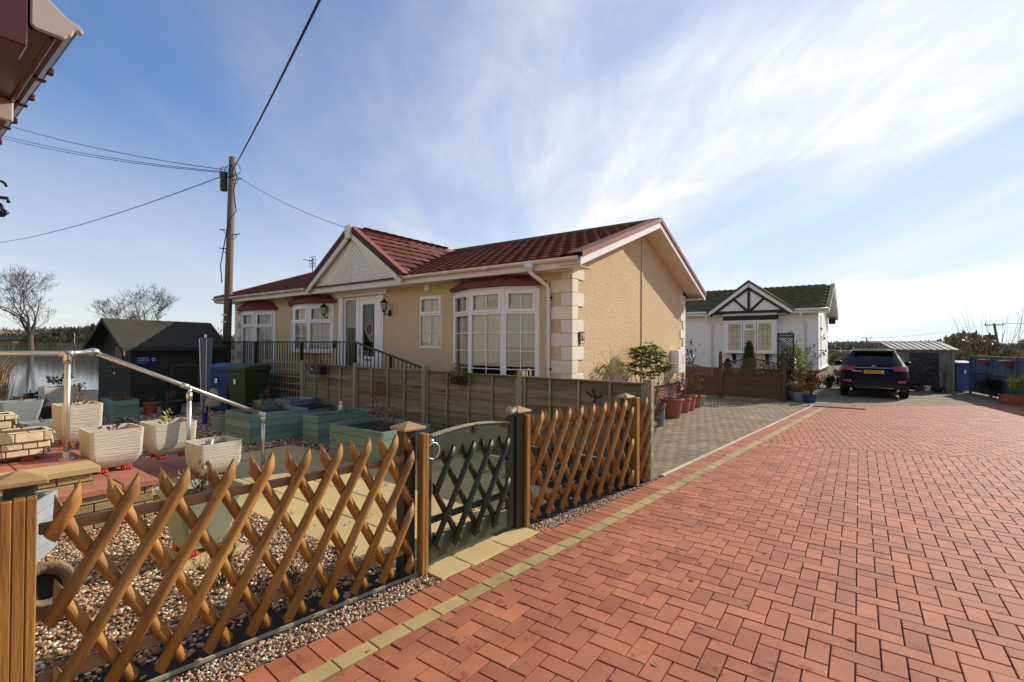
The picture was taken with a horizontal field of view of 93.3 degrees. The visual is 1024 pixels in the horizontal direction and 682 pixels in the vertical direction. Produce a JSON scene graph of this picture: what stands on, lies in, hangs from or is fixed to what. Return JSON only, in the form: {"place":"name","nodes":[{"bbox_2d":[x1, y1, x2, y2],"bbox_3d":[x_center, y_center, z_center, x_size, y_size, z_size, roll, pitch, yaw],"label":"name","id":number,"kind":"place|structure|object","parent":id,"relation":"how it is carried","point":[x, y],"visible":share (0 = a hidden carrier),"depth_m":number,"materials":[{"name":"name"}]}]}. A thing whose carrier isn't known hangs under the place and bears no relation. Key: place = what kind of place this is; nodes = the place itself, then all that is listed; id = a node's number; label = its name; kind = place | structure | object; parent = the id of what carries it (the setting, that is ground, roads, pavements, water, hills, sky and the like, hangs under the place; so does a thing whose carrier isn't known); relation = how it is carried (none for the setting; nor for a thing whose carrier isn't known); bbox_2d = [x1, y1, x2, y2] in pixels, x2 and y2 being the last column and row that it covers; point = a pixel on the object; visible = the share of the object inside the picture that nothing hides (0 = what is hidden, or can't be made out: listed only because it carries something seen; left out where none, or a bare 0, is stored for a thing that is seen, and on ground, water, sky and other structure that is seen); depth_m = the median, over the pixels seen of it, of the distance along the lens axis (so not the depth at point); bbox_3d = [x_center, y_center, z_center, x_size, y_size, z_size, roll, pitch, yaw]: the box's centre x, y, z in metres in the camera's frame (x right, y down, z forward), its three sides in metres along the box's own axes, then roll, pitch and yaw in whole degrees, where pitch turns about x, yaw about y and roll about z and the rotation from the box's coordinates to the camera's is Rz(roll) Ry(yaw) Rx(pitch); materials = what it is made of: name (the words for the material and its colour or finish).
{"place":"outdoors","nodes":[
{"label":"outdoors","id":0,"kind":"place"},
{"bbox_2d":[0,396,43,421],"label":"planter","id":1,"kind":"object","parent":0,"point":[25,409],"visible":0.93,"depth_m":6.28,"materials":[{"name":"stone"}]},
{"bbox_2d":[0,343,98,350],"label":"board fence","id":2,"kind":"object","parent":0,"point":[57,346],"visible":0.3,"depth_m":99.80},
{"bbox_2d":[0,354,233,399],"bbox_3d":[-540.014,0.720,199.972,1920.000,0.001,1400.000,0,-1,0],"label":"water","id":3,"kind":"structure","parent":0,"point":[39,369],"depth_m":35.56,"materials":[{"name":"liquid"}]},
{"bbox_2d":[1,349,234,353],"bbox_3d":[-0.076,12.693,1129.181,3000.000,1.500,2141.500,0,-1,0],"label":"bank","id":4,"kind":"structure","parent":0,"point":[232,351],"depth_m":98.58,"materials":[{"name":"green plant"}]},
{"bbox_2d":[0,334,27,349],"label":"house","id":5,"kind":"structure","parent":4,"relation":"on","point":[14,338],"depth_m":105.25,"materials":[{"name":"brick"}]},
{"bbox_2d":[0,264,56,350],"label":"bare tree","id":6,"kind":"object","parent":4,"relation":"on","point":[28,329],"visible":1,"depth_m":96.38,"materials":[{"name":"brown plant"}]},
{"bbox_2d":[0,323,234,350],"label":"bank hedge","id":7,"kind":"object","parent":4,"relation":"on","point":[60,334],"visible":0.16,"depth_m":108.90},
{"bbox_2d":[86,283,178,320],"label":"bare tree","id":8,"kind":"object","parent":4,"relation":"on","point":[138,313],"visible":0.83,"depth_m":116.72,"materials":[{"name":"brown plant"}]},
{"bbox_2d":[15,401,640,681],"bbox_3d":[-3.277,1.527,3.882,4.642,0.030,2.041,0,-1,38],"label":"garden gravel","id":9,"kind":"structure","parent":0,"point":[53,633],"depth_m":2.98,"materials":[{"name":"gravel"}]},
{"bbox_2d":[0,342,40,400],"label":"reed clump","id":10,"kind":"object","parent":9,"relation":"on","point":[4,390],"visible":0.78,"depth_m":11.88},
{"bbox_2d":[0,490,57,562],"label":"slatted planter","id":11,"kind":"object","parent":9,"relation":"on","point":[45,506],"visible":0.08,"depth_m":3.42,"materials":[{"name":"wood"}]},
{"bbox_2d":[0,0,82,144],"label":"home","id":12,"kind":"object","parent":9,"relation":"on","point":[37,37],"visible":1,"depth_m":2.20,"materials":[{"name":"plastic"}]},
{"bbox_2d":[0,180,10,216],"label":"hanging bracket","id":13,"kind":"object","parent":12,"relation":"attached to","point":[4,213],"visible":1,"depth_m":2.27,"materials":[{"name":"black metal"}]},
{"bbox_2d":[36,560,74,621],"bbox_3d":[-2.496,1.321,2.571,0.375,0.334,0.283,0,-1,25],"label":"tilted jar","id":14,"kind":"object","parent":9,"relation":"on","point":[48,572],"visible":0.4,"depth_m":2.54,"materials":[{"name":"ceramic"}]},
{"bbox_2d":[73,382,98,401],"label":"planter","id":15,"kind":"object","parent":9,"relation":"on","point":[90,395],"visible":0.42,"depth_m":10.16,"materials":[{"name":"beige plastic"}]},
{"bbox_2d":[0,442,235,537],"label":"terrace","id":16,"kind":"structure","parent":9,"relation":"on","point":[64,477],"depth_m":4.08,"materials":[{"name":"tile"}]},
{"bbox_2d":[0,412,17,429],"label":"stone trough","id":17,"kind":"object","parent":16,"relation":"on","point":[8,420],"visible":0.88,"depth_m":4.78,"materials":[{"name":"stone"}]},
{"bbox_2d":[0,426,54,460],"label":"stone trough","id":18,"kind":"object","parent":16,"relation":"on","point":[26,444],"visible":1,"depth_m":4.15,"materials":[{"name":"stone"}]},
{"bbox_2d":[18,416,57,439],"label":"planter","id":19,"kind":"object","parent":16,"relation":"on","point":[40,422],"visible":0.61,"depth_m":5.01,"materials":[{"name":"stone"}]},
{"bbox_2d":[52,392,102,445],"bbox_3d":[-4.409,0.781,4.906,0.340,0.515,0.340,0,-1,36],"label":"planter","id":20,"kind":"object","parent":16,"relation":"on","point":[83,413],"visible":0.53,"depth_m":4.81,"materials":[{"name":"beige plastic"}]},
{"bbox_2d":[79,423,143,473],"bbox_3d":[-3.745,0.982,4.521,0.400,0.434,0.400,0,-1,36],"label":"planter","id":21,"kind":"object","parent":16,"relation":"on","point":[105,447],"visible":0.83,"depth_m":4.41,"materials":[{"name":"beige plastic"}]},
{"bbox_2d":[140,408,196,459],"bbox_3d":[-3.691,0.974,5.195,0.410,0.523,0.410,0,-1,36],"label":"planter","id":22,"kind":"object","parent":16,"relation":"on","point":[162,437],"visible":0.92,"depth_m":5.06,"materials":[{"name":"beige plastic"}]},
{"bbox_2d":[184,430,241,476],"bbox_3d":[-3.041,1.137,4.926,0.400,0.461,0.400,0,-1,36],"label":"planter","id":23,"kind":"object","parent":16,"relation":"on","point":[219,453],"visible":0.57,"depth_m":4.82,"materials":[{"name":"beige plastic"}]},
{"bbox_2d":[100,391,140,417],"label":"slatted planter","id":24,"kind":"object","parent":9,"relation":"on","point":[114,405],"visible":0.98,"depth_m":9.95,"materials":[{"name":"wood"}]},
{"bbox_2d":[102,411,139,425],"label":"slatted planter","id":25,"kind":"object","parent":9,"relation":"on","point":[121,420],"visible":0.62,"depth_m":7.46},
{"bbox_2d":[142,398,158,413],"bbox_3d":[-7.748,1.371,10.368,0.308,0.376,0.302,0,-1,9],"label":"plant pot","id":26,"kind":"object","parent":9,"relation":"on","point":[149,407],"visible":1,"depth_m":10.28,"materials":[{"name":"ceramic"}]},
{"bbox_2d":[82,317,229,406],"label":"garden shed","id":27,"kind":"structure","parent":9,"relation":"on","point":[173,346],"depth_m":11.68,"materials":[{"name":"wood"}]},
{"bbox_2d":[135,356,156,364],"bbox_3d":[-8.663,0.458,11.458,0.020,0.210,0.460,0,-1,24],"label":"blue sign","id":28,"kind":"object","parent":27,"relation":"attached to","point":[145,360],"visible":1,"depth_m":11.44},
{"bbox_2d":[173,366,196,400],"bbox_3d":[-8.304,1.083,12.276,0.009,0.880,0.600,0,-1,24],"label":"hatch door","id":29,"kind":"structure","parent":27,"relation":"in","point":[186,374],"depth_m":12.26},
{"bbox_2d":[159,389,183,415],"bbox_3d":[-7.190,1.283,10.206,0.432,0.554,0.437,0,-1,-5],"label":"plant pot","id":30,"kind":"object","parent":9,"relation":"on","point":[175,406],"visible":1,"depth_m":10.10,"materials":[{"name":"plastic"}]},
{"bbox_2d":[150,540,248,570],"bbox_3d":[-2.241,1.518,3.478,0.432,0.037,0.472,0,-1,36],"label":"stepping slab","id":31,"kind":"object","parent":9,"relation":"on","point":[242,547],"depth_m":3.38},
{"bbox_2d":[154,459,245,557],"bbox_3d":[-2.259,1.180,3.511,0.448,0.635,0.448,0,-1,36],"label":"planter","id":32,"kind":"object","parent":31,"relation":"on","point":[220,524],"visible":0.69,"depth_m":3.44,"materials":[{"name":"green plastic"}]},
{"bbox_2d":[210,414,224,431],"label":"plant pot","id":33,"kind":"object","parent":9,"relation":"on","point":[218,423],"visible":0.66,"depth_m":8.27,"materials":[{"name":"green plastic"}]},
{"bbox_2d":[188,519,251,590],"bbox_3d":[-1.854,1.321,2.988,0.390,0.415,0.321,0,-1,0],"label":"bare shrub","id":34,"kind":"object","parent":9,"relation":"on","point":[221,580],"visible":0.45,"depth_m":3.00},
{"bbox_2d":[223,363,271,409],"bbox_3d":[-5.812,1.035,10.671,0.604,1.075,0.787,0,-1,20],"label":"wheelie bin","id":35,"kind":"object","parent":9,"relation":"on","point":[247,383],"visible":0.66,"depth_m":10.43,"materials":[{"name":"green plastic"}]},
{"bbox_2d":[240,563,267,596],"bbox_3d":[-1.488,1.400,2.768,0.188,0.259,0.336,0,-1,0],"label":"bare shrub","id":36,"kind":"object","parent":9,"relation":"on","point":[256,588],"visible":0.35,"depth_m":2.80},
{"bbox_2d":[262,359,300,398],"bbox_3d":[-5.310,1.005,11.145,1.957,1.150,0.062,0,-1,39],"label":"square trellis panel","id":37,"kind":"object","parent":9,"relation":"on","point":[283,385],"visible":0.5,"depth_m":11.08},
{"bbox_2d":[12,406,571,478],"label":"garden gravel","id":38,"kind":"structure","parent":9,"relation":"on","point":[204,430],"depth_m":7.87,"materials":[{"name":"gravel"}]},
{"bbox_2d":[38,396,51,419],"bbox_3d":[-8.953,1.295,9.210,0.367,0.491,0.367,1,-1,-18],"label":"plant pot","id":39,"kind":"object","parent":38,"relation":"on","point":[46,412],"visible":0.51,"depth_m":9.18,"materials":[{"name":"plastic"}]},
{"bbox_2d":[38,373,78,405],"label":"planter","id":40,"kind":"object","parent":38,"relation":"on","point":[54,394],"visible":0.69,"depth_m":9.72,"materials":[{"name":"beige plastic"}]},
{"bbox_2d":[199,334,212,423],"bbox_3d":[-5.731,0.718,9.038,0.192,1.680,0.189,0,-1,22],"label":"rotary airer","id":41,"kind":"object","parent":38,"relation":"on","point":[205,350],"visible":0.89,"depth_m":8.99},
{"bbox_2d":[205,388,220,406],"bbox_3d":[-5.574,1.049,9.016,0.270,0.340,0.270,0,-1,-6],"label":"peg bag","id":42,"kind":"object","parent":41,"relation":"hanging from","point":[210,402],"visible":0.87,"depth_m":8.94,"materials":[{"name":"beige fabric"}]},
{"bbox_2d":[210,363,240,410],"bbox_3d":[-6.454,1.034,10.990,0.604,1.075,0.787,0,-1,10],"label":"wheelie bin","id":43,"kind":"object","parent":38,"relation":"on","point":[218,382],"visible":0.27,"depth_m":10.68,"materials":[{"name":"blue plastic"}]},
{"bbox_2d":[252,389,276,406],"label":"planter","id":44,"kind":"object","parent":38,"relation":"on","point":[268,401],"visible":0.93,"depth_m":10.50,"materials":[{"name":"grey plastic"}]},
{"bbox_2d":[225,398,307,443],"bbox_3d":[-3.976,1.229,7.864,0.806,0.658,0.950,0,-1,36],"label":"slatted planter","id":45,"kind":"object","parent":38,"relation":"on","point":[284,421],"visible":0.88,"depth_m":7.60,"materials":[{"name":"wood"}]},
{"bbox_2d":[286,557,301,584],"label":"bare shrub","id":46,"kind":"object","parent":9,"relation":"on","point":[293,576],"visible":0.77,"depth_m":3.00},
{"bbox_2d":[275,396,314,405],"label":"planter","id":47,"kind":"object","parent":9,"relation":"on","point":[296,401],"visible":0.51,"depth_m":9.61,"materials":[{"name":"grey plastic"}]},
{"bbox_2d":[296,403,330,413],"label":"slatted planter","id":48,"kind":"object","parent":9,"relation":"on","point":[315,408],"visible":0.18,"depth_m":9.37,"materials":[{"name":"wood"}]},
{"bbox_2d":[303,402,372,443],"bbox_3d":[-2.824,1.271,7.827,0.503,0.588,1.000,0,-1,36],"label":"slatted planter","id":49,"kind":"object","parent":9,"relation":"on","point":[316,428],"visible":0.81,"depth_m":7.45,"materials":[{"name":"wood"}]},
{"bbox_2d":[72,465,657,681],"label":"dark soil bed","id":50,"kind":"object","parent":9,"relation":"on","point":[240,635],"visible":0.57,"depth_m":2.69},
{"bbox_2d":[0,421,428,681],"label":"diamond trellis fence","id":51,"kind":"object","parent":50,"relation":"on","point":[18,529],"visible":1,"depth_m":2.27,"materials":[{"name":"wood"}]},
{"bbox_2d":[140,472,645,680],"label":"stray pebbles","id":52,"kind":"object","parent":50,"relation":"on","point":[156,651],"visible":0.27,"depth_m":2.73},
{"bbox_2d":[505,393,652,528],"bbox_3d":[0.767,1.055,4.767,2.199,1.007,0.190,1,-1,-44],"label":"diamond trellis fence","id":53,"kind":"object","parent":50,"relation":"on","point":[524,459],"visible":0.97,"depth_m":4.53,"materials":[{"name":"wood"}]},
{"bbox_2d":[428,406,516,562],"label":"garden gate","id":54,"kind":"structure","parent":53,"relation":"attached to","point":[466,441],"depth_m":3.58,"materials":[{"name":"black paint"}]},
{"bbox_2d":[166,476,662,681],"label":"gravel strip","id":55,"kind":"object","parent":9,"relation":"on","point":[251,665],"visible":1,"depth_m":2.59,"materials":[{"name":"gravel"}]},
{"bbox_2d":[234,445,558,579],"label":"patio","id":56,"kind":"structure","parent":0,"point":[298,505],"depth_m":4.84,"materials":[{"name":"stone"}]},
{"bbox_2d":[0,348,266,470],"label":"handrail","id":57,"kind":"object","parent":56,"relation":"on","point":[67,355],"visible":0.81,"depth_m":4.55,"materials":[{"name":"silver metal"}]},
{"bbox_2d":[329,397,429,467],"bbox_3d":[-1.795,1.161,6.543,1.115,0.797,0.801,0,-1,36],"label":"slatted planter","id":58,"kind":"object","parent":56,"relation":"on","point":[359,432],"visible":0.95,"depth_m":6.37,"materials":[{"name":"wood"}]},
{"bbox_2d":[0,0,1023,344],"label":"sky","id":59,"kind":"structure","parent":0,"point":[871,149],"materials":[{"name":"blue"}]},
{"bbox_2d":[230,383,1023,681],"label":"paving","id":60,"kind":"structure","parent":0,"point":[933,591],"depth_m":3.23,"materials":[{"name":"brick"}]},
{"bbox_2d":[300,360,653,480],"bbox_3d":[-1.487,0.994,7.981,7.957,1.160,0.090,0,-1,39],"label":"lap panel fence","id":61,"kind":"object","parent":60,"relation":"on","point":[425,395],"visible":0.69,"depth_m":7.28,"materials":[{"name":"wood"}]},
{"bbox_2d":[309,356,326,374],"bbox_3d":[-3.950,0.489,9.851,0.494,0.374,0.311,0,-1,39],"label":"window box","id":62,"kind":"object","parent":61,"relation":"attached to","point":[318,369],"visible":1,"depth_m":9.78,"materials":[{"name":"black paint"}]},
{"bbox_2d":[444,361,467,386],"bbox_3d":[-0.834,0.505,7.300,0.475,0.398,0.251,0,-1,39],"label":"basket","id":63,"kind":"object","parent":61,"relation":"hanging from","point":[460,380],"visible":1,"depth_m":7.23,"materials":[{"name":"black metal"}]},
{"bbox_2d":[427,527,538,580],"bbox_3d":[-0.186,1.559,3.580,0.226,0.041,1.054,0,-1,40],"label":"gate threshold","id":64,"kind":"object","parent":60,"relation":"on","point":[444,569],"visible":0.78,"depth_m":3.50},
{"bbox_2d":[37,423,1014,666],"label":"leaf litter","id":65,"kind":"object","parent":60,"relation":"on","point":[653,663],"visible":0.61,"depth_m":3.34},
{"bbox_2d":[595,354,634,381],"bbox_3d":[1.814,0.825,8.602,0.838,1.554,0.796,0,-1,0],"label":"variegated shrub","id":66,"kind":"object","parent":60,"relation":"on","point":[610,368],"visible":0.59,"depth_m":8.69,"materials":[{"name":"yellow plant"}]},
{"bbox_2d":[625,338,678,404],"bbox_3d":[2.757,0.773,9.700,1.215,1.694,1.018,0,-1,0],"label":"rhododendron","id":67,"kind":"object","parent":60,"relation":"on","point":[642,351],"visible":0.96,"depth_m":9.59,"materials":[{"name":"green plant"}]},
{"bbox_2d":[627,363,690,416],"bbox_3d":[2.706,0.910,9.022,1.171,1.409,1.252,1,-1,-41],"label":"climbing rose","id":68,"kind":"object","parent":60,"relation":"on","point":[668,393],"visible":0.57,"depth_m":9.01,"materials":[{"name":"red plant"}]},
{"bbox_2d":[659,374,683,418],"bbox_3d":[3.389,1.158,10.337,0.508,0.934,0.612,0,-1,-5],"label":"plant pot","id":69,"kind":"object","parent":60,"relation":"on","point":[673,408],"visible":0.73,"depth_m":10.12,"materials":[{"name":"ceramic"}]},
{"bbox_2d":[674,378,691,412],"bbox_3d":[3.910,1.249,11.126,0.434,0.773,0.458,1,-1,-40],"label":"plant pot","id":70,"kind":"object","parent":60,"relation":"on","point":[685,405],"visible":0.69,"depth_m":10.99,"materials":[{"name":"ceramic"}]},
{"bbox_2d":[675,369,699,410],"bbox_3d":[4.124,1.155,11.502,0.600,0.970,0.572,0,-1,39],"label":"plant pot","id":71,"kind":"object","parent":60,"relation":"on","point":[692,402],"visible":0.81,"depth_m":11.36,"materials":[{"name":"ceramic"}]},
{"bbox_2d":[686,375,702,407],"bbox_3d":[4.555,1.228,12.024,0.485,0.840,0.395,0,-1,0],"label":"plant pot","id":72,"kind":"object","parent":60,"relation":"on","point":[698,402],"visible":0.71,"depth_m":11.92,"materials":[{"name":"ceramic"}]},
{"bbox_2d":[682,351,785,401],"bbox_3d":[6.036,0.985,14.334,3.625,1.385,0.100,0,-1,30],"label":"arched trellis fence","id":73,"kind":"object","parent":60,"relation":"on","point":[751,384],"visible":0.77,"depth_m":13.97,"materials":[{"name":"wood"}]},
{"bbox_2d":[738,340,757,372],"bbox_3d":[7.436,0.828,15.190,0.775,1.731,0.784,0,-1,41],"label":"conifer","id":74,"kind":"object","parent":60,"relation":"on","point":[748,351],"visible":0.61,"depth_m":15.08,"materials":[{"name":"green plant"}]},
{"bbox_2d":[685,280,838,382],"bbox_3d":[9.207,-0.351,24.190,11.545,4.275,7.110,0,-1,36],"label":"white park home","id":75,"kind":"object","parent":60,"relation":"on","point":[730,323],"visible":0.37,"depth_m":19.91,"materials":[{"name":"paint"}]},
{"bbox_2d":[722,319,777,353],"bbox_3d":[9.766,-0.170,19.836,2.080,1.360,0.358,0,-1,36],"label":"box bay window","id":76,"kind":"structure","parent":75,"relation":"in","point":[737,333],"depth_m":19.72,"materials":[{"name":"white plastic"}]},
{"bbox_2d":[777,330,793,399],"bbox_3d":[7.958,0.688,14.066,0.480,1.997,0.400,0,-1,20],"label":"trellis obelisk","id":77,"kind":"object","parent":60,"relation":"on","point":[789,360],"visible":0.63,"depth_m":14.04,"materials":[{"name":"wood"}]},
{"bbox_2d":[786,367,807,392],"bbox_3d":[8.129,1.210,13.871,0.509,0.951,0.590,1,-1,-22],"label":"shrub","id":78,"kind":"object","parent":60,"relation":"on","point":[799,376],"visible":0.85,"depth_m":13.74,"materials":[{"name":"plant"}]},
{"bbox_2d":[787,377,809,401],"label":"planter","id":79,"kind":"object","parent":60,"relation":"on","point":[797,396],"visible":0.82,"depth_m":13.42,"materials":[{"name":"grey plastic"}]},
{"bbox_2d":[774,331,824,382],"bbox_3d":[9.079,0.692,15.284,1.397,2.038,1.409,0,-1,35],"label":"variegated shrub","id":80,"kind":"object","parent":60,"relation":"on","point":[798,350],"visible":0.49,"depth_m":15.17,"materials":[{"name":"green plant"}]},
{"bbox_2d":[796,375,824,402],"bbox_3d":[8.180,1.297,13.208,0.682,0.767,0.587,0,-1,-14],"label":"plant pot","id":81,"kind":"object","parent":60,"relation":"on","point":[810,387],"visible":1,"depth_m":13.17,"materials":[{"name":"ceramic"}]},
{"bbox_2d":[803,369,824,393],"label":"orange shrub","id":82,"kind":"object","parent":60,"relation":"on","point":[810,378],"visible":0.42,"depth_m":14.97,"materials":[{"name":"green plant"}]},
{"bbox_2d":[820,372,839,387],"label":"heather bush","id":83,"kind":"object","parent":60,"relation":"on","point":[828,380],"visible":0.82,"depth_m":17.73,"materials":[{"name":"green plant"}]},
{"bbox_2d":[834,348,911,397],"bbox_3d":[11.981,0.977,16.088,2.139,1.503,4.418,0,-1,35],"label":"parked car","id":84,"kind":"object","parent":60,"relation":"on","point":[885,370],"visible":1,"depth_m":14.48,"materials":[{"name":"black paint"}]},
{"bbox_2d":[871,341,958,391],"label":"store shed","id":85,"kind":"structure","parent":60,"relation":"on","point":[922,358],"depth_m":17.03,"materials":[{"name":"plastic"}]},
{"bbox_2d":[909,353,938,389],"bbox_3d":[14.522,1.073,17.042,0.850,1.320,0.029,0,-1,18],"label":"dark door","id":86,"kind":"structure","parent":85,"relation":"in","point":[920,357],"depth_m":17.03,"materials":[{"name":"plastic"}]},
{"bbox_2d":[942,360,968,390],"bbox_3d":[15.723,1.223,17.078,0.604,1.075,0.787,0,-1,8],"label":"wheelie bin","id":87,"kind":"object","parent":60,"relation":"on","point":[961,375],"visible":0.61,"depth_m":16.79,"materials":[{"name":"blue plastic"}]},
{"bbox_2d":[974,371,1006,398],"bbox_3d":[14.535,1.313,14.560,0.896,0.840,0.909,0,-1,0],"label":"shrub","id":88,"kind":"object","parent":60,"relation":"on","point":[992,384],"visible":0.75,"depth_m":14.52,"materials":[{"name":"green plant"}]},
{"bbox_2d":[969,355,1023,396],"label":"blue board fence","id":89,"kind":"object","parent":60,"relation":"on","point":[1002,373],"visible":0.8,"depth_m":14.78,"materials":[{"name":"wood"}]},
{"bbox_2d":[997,374,1023,404],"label":"planter","id":90,"kind":"object","parent":60,"relation":"on","point":[1014,398],"visible":1,"depth_m":12.97,"materials":[{"name":"ceramic"}]},
{"bbox_2d":[823,349,852,382],"bbox_3d":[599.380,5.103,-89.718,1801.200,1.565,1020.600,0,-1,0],"label":"ground","id":91,"kind":"structure","parent":0,"point":[836,367],"depth_m":35.35,"materials":[{"name":"concrete"}]},
{"bbox_2d":[219,156,241,362],"bbox_3d":[-8.275,-1.810,14.196,0.668,7.204,0.278,0,-1,0],"label":"utility pole","id":92,"kind":"object","parent":91,"relation":"on","point":[228,180],"visible":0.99,"depth_m":14.14,"materials":[{"name":"brown wood"}]},
{"bbox_2d":[0,177,219,242],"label":"overhead wire","id":93,"kind":"object","parent":92,"relation":"attached to","point":[123,211],"visible":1,"depth_m":18.18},
{"bbox_2d":[232,0,320,169],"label":"overhead wire","id":94,"kind":"object","parent":92,"relation":"attached to","point":[297,44],"visible":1,"depth_m":6.40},
{"bbox_2d":[212,218,705,409],"bbox_3d":[-2.002,-0.484,13.844,12.680,4.217,7.178,0,-1,36],"label":"park home","id":95,"kind":"object","parent":91,"relation":"on","point":[536,305],"visible":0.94,"depth_m":10.08,"materials":[{"name":"paint"}]},
{"bbox_2d":[236,301,277,372],"bbox_3d":[-7.430,0.098,13.861,2.054,2.688,0.493,0,-1,36],"label":"bay window","id":96,"kind":"structure","parent":95,"relation":"in","point":[253,327],"depth_m":13.62,"materials":[{"name":"white plastic"}]},
{"bbox_2d":[287,295,336,352],"bbox_3d":[-5.252,-0.483,12.275,2.183,1.558,0.501,0,-1,36],"label":"bay window","id":97,"kind":"structure","parent":95,"relation":"in","point":[307,318],"depth_m":12.01,"materials":[{"name":"white plastic"}]},
{"bbox_2d":[334,289,388,367],"bbox_3d":[-3.562,-0.022,11.121,1.950,2.265,0.370,0,-1,36],"label":"front door","id":98,"kind":"structure","parent":95,"relation":"in","point":[354,311],"depth_m":11.26,"materials":[{"name":"white plastic"}]},
{"bbox_2d":[419,295,441,347],"bbox_3d":[-1.659,-0.394,9.920,0.700,1.110,0.080,0,-1,36],"label":"window","id":99,"kind":"structure","parent":95,"relation":"in","point":[429,306],"depth_m":9.96,"materials":[{"name":"white plastic"}]},
{"bbox_2d":[449,275,546,376],"bbox_3d":[-0.439,0.085,8.733,2.273,2.704,0.503,0,-1,36],"label":"bay window","id":100,"kind":"structure","parent":95,"relation":"in","point":[499,316],"depth_m":8.44,"materials":[{"name":"white plastic"}]},
{"bbox_2d":[828,349,1022,364],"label":"field hedge","id":101,"kind":"object","parent":91,"relation":"on","point":[843,355],"visible":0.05,"depth_m":42.50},
{"bbox_2d":[828,340,1023,349],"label":"wood","id":102,"kind":"object","parent":91,"relation":"on","point":[850,345],"visible":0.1,"depth_m":273.85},
{"bbox_2d":[864,330,1023,360],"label":"bramble bank","id":103,"kind":"structure","parent":91,"relation":"on","point":[966,347],"depth_m":19.99,"materials":[{"name":"plant"}]},
{"bbox_2d":[952,306,1023,357],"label":"pollard willow","id":104,"kind":"object","parent":103,"relation":"on","point":[1019,336],"visible":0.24,"depth_m":20.23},
{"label":"walkway","id":105,"kind":"structure","parent":0,"visible":0},
{"bbox_2d":[223,341,430,374],"bbox_3d":[-5.589,0.795,11.599,10.275,1.575,0.050,0,-1,36],"label":"walkway railing","id":106,"kind":"object","parent":105,"relation":"on","point":[354,359],"visible":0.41,"depth_m":10.87,"materials":[{"name":"metal"}]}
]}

